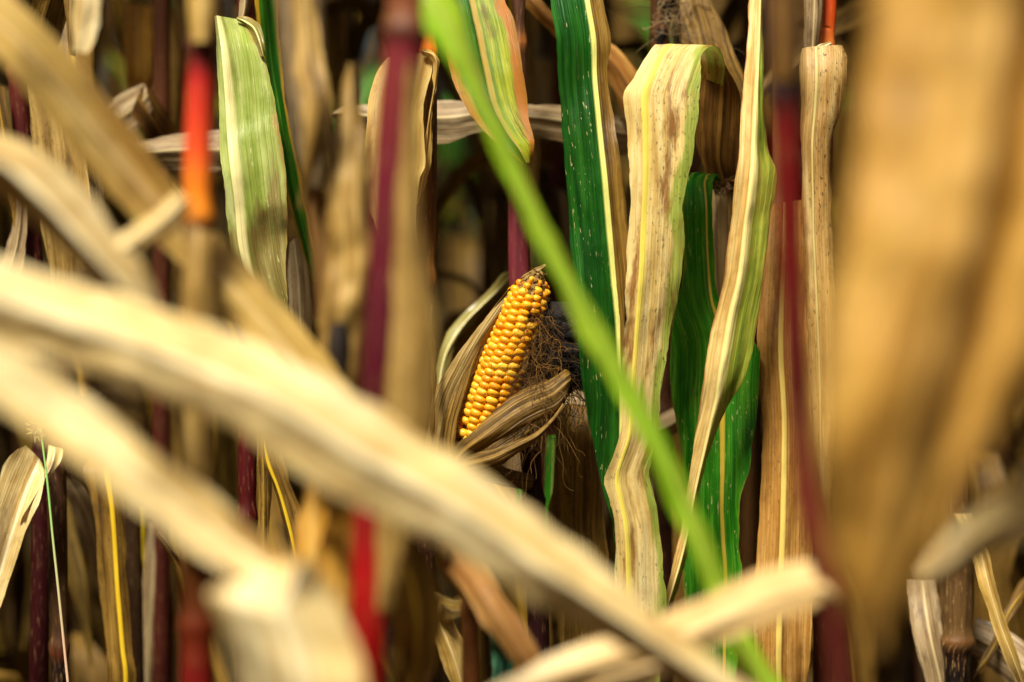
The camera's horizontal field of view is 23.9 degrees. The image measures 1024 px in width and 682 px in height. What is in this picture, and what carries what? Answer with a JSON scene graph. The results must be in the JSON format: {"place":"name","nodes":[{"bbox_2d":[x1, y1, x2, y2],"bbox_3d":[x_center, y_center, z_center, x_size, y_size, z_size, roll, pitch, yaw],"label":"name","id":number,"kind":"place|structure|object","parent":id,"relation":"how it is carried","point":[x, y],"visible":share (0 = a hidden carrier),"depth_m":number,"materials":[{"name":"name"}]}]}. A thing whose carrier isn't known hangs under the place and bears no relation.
{"place":"outdoors","nodes":[
{"label":"outdoors","id":0,"kind":"place"},
{"bbox_2d":[0,441,0,474],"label":"corn plant","id":1,"kind":"object","parent":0,"point":[0,457],"depth_m":6.46,"materials":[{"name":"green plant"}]},
{"bbox_2d":[0,634,1,653],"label":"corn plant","id":2,"kind":"object","parent":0,"point":[0,645],"visible":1,"depth_m":2.59,"materials":[{"name":"brown plant"}]},
{"bbox_2d":[0,3,27,672],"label":"corn plant","id":3,"kind":"object","parent":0,"point":[3,628],"visible":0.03,"depth_m":3.49,"materials":[{"name":"brown plant"}]},
{"bbox_2d":[46,48,128,259],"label":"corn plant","id":4,"kind":"object","parent":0,"point":[113,87],"visible":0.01,"depth_m":6.54,"materials":[{"name":"brown plant"}]},
{"bbox_2d":[44,0,175,609],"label":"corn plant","id":5,"kind":"object","parent":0,"point":[105,20],"visible":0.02,"depth_m":5.08,"materials":[{"name":"brown plant"}]},
{"bbox_2d":[107,90,136,130],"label":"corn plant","id":6,"kind":"object","parent":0,"point":[111,96],"depth_m":6.45,"materials":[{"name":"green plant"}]},
{"bbox_2d":[82,0,237,634],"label":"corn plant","id":7,"kind":"object","parent":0,"point":[113,33],"visible":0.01,"depth_m":5.00,"materials":[{"name":"brown plant"}]},
{"bbox_2d":[107,0,226,641],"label":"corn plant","id":8,"kind":"object","parent":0,"point":[172,3],"visible":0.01,"depth_m":5.75,"materials":[{"name":"brown plant"}]},
{"bbox_2d":[140,6,229,667],"bbox_3d":[-0.835,-0.160,6.359,0.684,2.599,0.859,0,0,38],"label":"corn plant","id":9,"kind":"object","parent":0,"point":[144,258],"visible":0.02,"depth_m":6.33,"materials":[{"name":"brown plant"}]},
{"bbox_2d":[121,49,371,238],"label":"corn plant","id":10,"kind":"object","parent":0,"point":[364,64],"visible":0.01,"depth_m":6.63,"materials":[{"name":"brown plant"}]},
{"bbox_2d":[171,72,336,671],"bbox_3d":[-0.598,-0.296,5.786,0.549,2.875,0.678,0,0,-5],"label":"corn plant","id":11,"kind":"object","parent":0,"point":[227,655],"depth_m":5.67,"materials":[{"name":"brown plant"}]},
{"bbox_2d":[186,0,330,179],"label":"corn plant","id":12,"kind":"object","parent":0,"point":[187,72],"depth_m":4.93,"materials":[{"name":"brown plant"}]},
{"bbox_2d":[330,108,344,506],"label":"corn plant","id":13,"kind":"object","parent":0,"point":[332,110],"depth_m":5.87,"materials":[{"name":"brown plant"}]},
{"bbox_2d":[312,311,439,587],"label":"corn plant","id":14,"kind":"object","parent":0,"point":[438,582],"visible":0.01,"depth_m":5.39,"materials":[{"name":"brown plant"}]},
{"bbox_2d":[337,28,444,649],"bbox_3d":[-0.234,-0.276,4.926,0.668,2.835,0.541,0,0,29],"label":"corn plant","id":15,"kind":"object","parent":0,"point":[379,54],"visible":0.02,"depth_m":4.98,"materials":[{"name":"brown plant"}]},
{"bbox_2d":[1,0,854,592],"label":"corn field","id":16,"kind":"structure","parent":0,"point":[369,58],"depth_m":8.75,"materials":[{"name":"brown plant"}]},
{"bbox_2d":[449,195,477,229],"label":"corn plant","id":17,"kind":"object","parent":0,"point":[472,223],"depth_m":5.77,"materials":[{"name":"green plant"}]},
{"bbox_2d":[488,633,489,664],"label":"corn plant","id":18,"kind":"object","parent":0,"point":[488,649],"depth_m":3.54,"materials":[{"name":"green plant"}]},
{"bbox_2d":[447,196,531,302],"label":"corn plant","id":19,"kind":"object","parent":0,"point":[470,231],"visible":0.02,"depth_m":6.41,"materials":[{"name":"brown plant"}]},
{"bbox_2d":[391,0,636,681],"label":"corn plant","id":20,"kind":"object","parent":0,"point":[444,314],"visible":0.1,"depth_m":4.96,"materials":[{"name":"brown plant"}]},
{"bbox_2d":[385,0,649,681],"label":"corn plant","id":21,"kind":"object","parent":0,"point":[625,170],"depth_m":4.96,"materials":[{"name":"brown plant"}]},
{"bbox_2d":[532,242,542,267],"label":"corn plant","id":22,"kind":"object","parent":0,"point":[534,254],"visible":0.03,"depth_m":6.39,"materials":[{"name":"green plant"}]},
{"bbox_2d":[443,24,672,446],"bbox_3d":[0.082,-0.287,5.050,0.884,2.857,0.217,0,0,-26],"label":"corn plant","id":23,"kind":"object","parent":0,"point":[637,33],"visible":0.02,"depth_m":4.98,"materials":[{"name":"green plant"}]},
{"bbox_2d":[436,0,684,654],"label":"corn plant","id":24,"kind":"object","parent":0,"point":[555,207],"visible":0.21,"depth_m":2.61,"materials":[{"name":"brown plant"}]},
{"bbox_2d":[533,23,674,637],"bbox_3d":[0.223,-0.203,5.676,0.204,2.686,0.832,0,0,-40],"label":"corn plant","id":25,"kind":"object","parent":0,"point":[651,477],"depth_m":5.48,"materials":[{"name":"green plant"}]},
{"bbox_2d":[481,1,772,499],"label":"corn plant","id":26,"kind":"object","parent":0,"point":[697,165],"visible":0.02,"depth_m":3.38,"materials":[{"name":"brown plant"}]},
{"bbox_2d":[608,0,649,566],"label":"corn plant","id":27,"kind":"object","parent":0,"point":[634,20],"visible":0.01,"depth_m":6.28,"materials":[{"name":"brown plant"}]},
{"bbox_2d":[488,0,772,268],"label":"corn plant","id":28,"kind":"object","parent":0,"point":[620,19],"visible":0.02,"depth_m":4.13,"materials":[{"name":"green plant"}]},
{"bbox_2d":[623,3,715,159],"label":"corn plant","id":29,"kind":"object","parent":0,"point":[645,21],"visible":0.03,"depth_m":4.92,"materials":[{"name":"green plant"}]},
{"bbox_2d":[673,4,852,228],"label":"corn plant","id":30,"kind":"object","parent":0,"point":[769,114],"visible":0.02,"depth_m":4.94,"materials":[{"name":"brown plant"}]},
{"bbox_2d":[715,0,850,386],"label":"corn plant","id":31,"kind":"object","parent":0,"point":[723,4],"depth_m":6.52,"materials":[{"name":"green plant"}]},
{"bbox_2d":[731,15,846,484],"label":"corn plant","id":32,"kind":"object","parent":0,"point":[758,456],"visible":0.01,"depth_m":3.42,"materials":[{"name":"brown plant"}]},
{"bbox_2d":[698,0,905,648],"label":"corn plant","id":33,"kind":"object","parent":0,"point":[842,235],"visible":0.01,"depth_m":4.25,"materials":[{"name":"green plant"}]},
{"bbox_2d":[763,0,1019,681],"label":"corn plant","id":34,"kind":"object","parent":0,"point":[853,14],"visible":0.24,"depth_m":2.39,"materials":[{"name":"brown plant"}]},
{"bbox_2d":[886,540,937,681],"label":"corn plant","id":35,"kind":"object","parent":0,"point":[895,636],"visible":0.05,"depth_m":3.06,"materials":[{"name":"brown plant"}]},
{"bbox_2d":[855,24,1008,681],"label":"corn plant","id":36,"kind":"object","parent":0,"point":[989,478],"visible":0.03,"depth_m":2.51,"materials":[{"name":"brown plant"}]},
{"bbox_2d":[853,129,1023,681],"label":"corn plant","id":37,"kind":"object","parent":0,"point":[1001,440],"visible":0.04,"depth_m":4.11,"materials":[{"name":"brown plant"}]},
{"bbox_2d":[897,546,982,681],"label":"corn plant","id":38,"kind":"object","parent":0,"point":[906,671],"visible":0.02,"depth_m":3.41,"materials":[{"name":"brown plant"}]},
{"bbox_2d":[911,641,976,681],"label":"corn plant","id":39,"kind":"object","parent":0,"point":[972,670],"visible":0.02,"depth_m":3.36,"materials":[{"name":"brown plant"}]},
{"bbox_2d":[989,423,1015,452],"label":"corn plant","id":40,"kind":"object","parent":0,"point":[991,449],"depth_m":5.70,"materials":[{"name":"brown plant"}]},
{"bbox_2d":[1004,393,1020,482],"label":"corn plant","id":41,"kind":"object","parent":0,"point":[1007,448],"visible":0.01,"depth_m":4.96,"materials":[{"name":"brown plant"}]},
{"bbox_2d":[1009,388,1023,485],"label":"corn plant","id":42,"kind":"object","parent":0,"point":[1014,472],"visible":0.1,"depth_m":4.16,"materials":[{"name":"brown plant"}]},
{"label":"ground","id":43,"kind":"structure","parent":0,"visible":0},
{"bbox_2d":[0,88,93,666],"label":"corn plant","id":44,"kind":"object","parent":43,"relation":"on","point":[76,580],"visible":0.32,"depth_m":2.40,"materials":[{"name":"brown plant"}]},
{"bbox_2d":[26,427,68,681],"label":"grass stem","id":45,"kind":"object","parent":43,"relation":"on","point":[57,583],"visible":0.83,"depth_m":2.03,"materials":[{"name":"beige plant"}]},
{"bbox_2d":[0,439,98,681],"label":"corn plant","id":46,"kind":"object","parent":43,"relation":"on","point":[22,479],"visible":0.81,"depth_m":2.09,"materials":[{"name":"beige plant"}]},
{"bbox_2d":[0,0,105,681],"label":"corn plant","id":47,"kind":"object","parent":43,"relation":"on","point":[41,133],"visible":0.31,"depth_m":2.10,"materials":[{"name":"beige plant"}]},
{"bbox_2d":[0,435,106,669],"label":"corn plant","id":48,"kind":"object","parent":43,"relation":"on","point":[6,657],"visible":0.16,"depth_m":2.92,"materials":[{"name":"brown plant"}]},
{"bbox_2d":[7,22,142,672],"bbox_3d":[-0.792,-0.093,4.094,0.876,2.467,0.396,0,0,33],"label":"corn plant","id":49,"kind":"object","parent":43,"relation":"on","point":[114,64],"visible":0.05,"depth_m":4.06,"materials":[{"name":"brown plant"}]},
{"bbox_2d":[27,0,175,681],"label":"corn plant","id":50,"kind":"object","parent":43,"relation":"on","point":[120,220],"visible":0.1,"depth_m":3.52,"materials":[{"name":"brown plant"}]},
{"bbox_2d":[13,0,231,681],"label":"corn plant","id":51,"kind":"object","parent":43,"relation":"on","point":[83,670],"visible":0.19,"depth_m":2.68,"materials":[{"name":"brown plant"}]},
{"bbox_2d":[84,426,180,681],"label":"corn plant","id":52,"kind":"object","parent":43,"relation":"on","point":[126,594],"visible":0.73,"depth_m":2.10,"materials":[{"name":"yellow plant"}]},
{"bbox_2d":[0,0,284,681],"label":"corn plant","id":53,"kind":"object","parent":43,"relation":"on","point":[89,61],"visible":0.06,"depth_m":2.56,"materials":[{"name":"brown plant"}]},
{"bbox_2d":[71,0,222,681],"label":"corn plant","id":54,"kind":"object","parent":43,"relation":"on","point":[154,115],"visible":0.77,"depth_m":2.33,"materials":[{"name":"brown plant"}]},
{"bbox_2d":[6,0,329,681],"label":"corn plant","id":55,"kind":"object","parent":43,"relation":"on","point":[9,620],"visible":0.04,"depth_m":4.10,"materials":[{"name":"brown plant"}]},
{"bbox_2d":[0,0,358,397],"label":"corn plant","id":56,"kind":"object","parent":43,"relation":"on","point":[57,203],"visible":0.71,"depth_m":1.46,"materials":[{"name":"beige plant"}]},
{"bbox_2d":[178,0,218,681],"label":"corn plant","id":57,"kind":"object","parent":43,"relation":"on","point":[196,626],"visible":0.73,"depth_m":1.49,"materials":[{"name":"orange plant"}]},
{"bbox_2d":[71,0,358,658],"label":"corn plant","id":58,"kind":"object","parent":43,"relation":"on","point":[122,414],"visible":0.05,"depth_m":3.22,"materials":[{"name":"brown plant"}]},
{"bbox_2d":[0,0,438,681],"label":"corn plant","id":59,"kind":"object","parent":43,"relation":"on","point":[182,22],"visible":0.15,"depth_m":2.75,"materials":[{"name":"brown plant"}]},
{"bbox_2d":[212,0,301,588],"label":"corn plant","id":60,"kind":"object","parent":43,"relation":"on","point":[224,447],"visible":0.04,"depth_m":2.46,"materials":[{"name":"brown plant"}]},
{"bbox_2d":[76,103,448,634],"bbox_3d":[-0.460,-0.032,4.291,0.768,2.343,0.751,0,0,-21],"label":"corn plant","id":61,"kind":"object","parent":43,"relation":"on","point":[215,106],"visible":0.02,"depth_m":4.25,"materials":[{"name":"brown plant"}]},
{"bbox_2d":[216,0,313,681],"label":"corn plant","id":62,"kind":"object","parent":43,"relation":"on","point":[262,175],"visible":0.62,"depth_m":1.99,"materials":[{"name":"green plant"}]},
{"bbox_2d":[275,0,371,562],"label":"corn plant","id":63,"kind":"object","parent":43,"relation":"on","point":[335,199],"visible":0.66,"depth_m":1.57,"materials":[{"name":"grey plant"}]},
{"bbox_2d":[212,12,461,681],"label":"corn plant","id":64,"kind":"object","parent":43,"relation":"on","point":[333,37],"visible":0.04,"depth_m":3.35,"materials":[{"name":"brown plant"}]},
{"bbox_2d":[0,258,742,681],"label":"corn plant","id":65,"kind":"object","parent":43,"relation":"on","point":[280,614],"visible":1,"depth_m":1.25,"materials":[{"name":"beige plant"}]},
{"bbox_2d":[311,3,443,345],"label":"corn plant","id":66,"kind":"object","parent":43,"relation":"on","point":[366,83],"visible":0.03,"depth_m":4.27,"materials":[{"name":"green plant"}]},
{"bbox_2d":[233,0,541,681],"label":"corn plant","id":67,"kind":"object","parent":43,"relation":"on","point":[478,140],"visible":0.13,"depth_m":2.74,"materials":[{"name":"brown plant"}]},
{"bbox_2d":[366,35,438,681],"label":"corn plant","id":68,"kind":"object","parent":43,"relation":"on","point":[427,119],"visible":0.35,"depth_m":2.01,"materials":[{"name":"beige plant"}]},
{"bbox_2d":[211,0,682,681],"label":"corn plant","id":69,"kind":"object","parent":43,"relation":"on","point":[475,162],"visible":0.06,"depth_m":2.63,"materials":[{"name":"brown plant"}]},
{"bbox_2d":[324,0,614,681],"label":"corn plant","id":70,"kind":"object","parent":43,"relation":"on","point":[543,39],"visible":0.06,"depth_m":2.85,"materials":[{"name":"brown plant"}]},
{"bbox_2d":[385,73,557,681],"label":"corn plant","id":71,"kind":"object","parent":43,"relation":"on","point":[476,202],"visible":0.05,"depth_m":3.39,"materials":[{"name":"brown plant"}]},
{"bbox_2d":[440,95,520,681],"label":"corn plant","id":72,"kind":"object","parent":43,"relation":"on","point":[461,255],"visible":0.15,"depth_m":4.12,"materials":[{"name":"brown plant"}]},
{"bbox_2d":[439,546,540,681],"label":"corn plant","id":73,"kind":"object","parent":43,"relation":"on","point":[484,604],"visible":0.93,"depth_m":1.71,"materials":[{"name":"orange plant"}]},
{"bbox_2d":[430,0,627,659],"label":"corn plant","id":74,"kind":"object","parent":43,"relation":"on","point":[499,401],"visible":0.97,"depth_m":1.99,"materials":[{"name":"green plant"}]},
{"bbox_2d":[331,0,743,681],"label":"corn plant","id":75,"kind":"object","parent":43,"relation":"on","point":[577,516],"visible":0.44,"depth_m":2.15,"materials":[{"name":"brown plant"}]},
{"bbox_2d":[315,0,780,681],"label":"corn plant","id":76,"kind":"object","parent":43,"relation":"on","point":[371,566],"visible":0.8,"depth_m":1.39,"materials":[{"name":"green plant"}]},
{"bbox_2d":[501,0,855,681],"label":"corn plant","id":77,"kind":"object","parent":43,"relation":"on","point":[763,598],"visible":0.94,"depth_m":1.35,"materials":[{"name":"beige plant"}]},
{"bbox_2d":[604,44,759,681],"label":"corn plant","id":78,"kind":"object","parent":43,"relation":"on","point":[671,113],"visible":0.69,"depth_m":1.97,"materials":[{"name":"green plant"}]},
{"bbox_2d":[542,0,861,681],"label":"corn plant","id":79,"kind":"object","parent":43,"relation":"on","point":[851,37],"visible":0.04,"depth_m":2.81,"materials":[{"name":"brown plant"}]},
{"bbox_2d":[559,32,855,647],"bbox_3d":[0.384,-0.086,4.306,0.804,2.451,0.786,0,0,-38],"label":"corn plant","id":80,"kind":"object","parent":43,"relation":"on","point":[632,57],"visible":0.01,"depth_m":4.26,"materials":[{"name":"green plant"}]},
{"bbox_2d":[666,0,811,681],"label":"corn plant","id":81,"kind":"object","parent":43,"relation":"on","point":[750,291],"visible":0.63,"depth_m":2.00,"materials":[{"name":"beige plant"}]},
{"bbox_2d":[550,0,1023,681],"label":"corn plant","id":82,"kind":"object","parent":43,"relation":"on","point":[864,658],"visible":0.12,"depth_m":2.63,"materials":[{"name":"brown plant"}]},
{"bbox_2d":[801,0,846,681],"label":"corn plant","id":83,"kind":"object","parent":43,"relation":"on","point":[824,69],"visible":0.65,"depth_m":2.03,"materials":[{"name":"beige plant"}]},
{"bbox_2d":[802,0,856,234],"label":"corn plant","id":84,"kind":"object","parent":43,"relation":"on","point":[846,122],"visible":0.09,"depth_m":5.20,"materials":[{"name":"brown plant"}]},
{"bbox_2d":[694,0,1023,681],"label":"corn plant","id":85,"kind":"object","parent":43,"relation":"on","point":[729,14],"visible":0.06,"depth_m":2.79,"materials":[{"name":"brown plant"}]},
{"bbox_2d":[818,0,1023,648],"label":"corn plant","id":86,"kind":"object","parent":43,"relation":"on","point":[922,368],"visible":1,"depth_m":0.94,"materials":[{"name":"brown plant"}]},
{"bbox_2d":[908,486,1023,681],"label":"corn plant","id":87,"kind":"object","parent":43,"relation":"on","point":[948,642],"visible":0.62,"depth_m":2.10,"materials":[{"name":"beige plant"}]}
]}

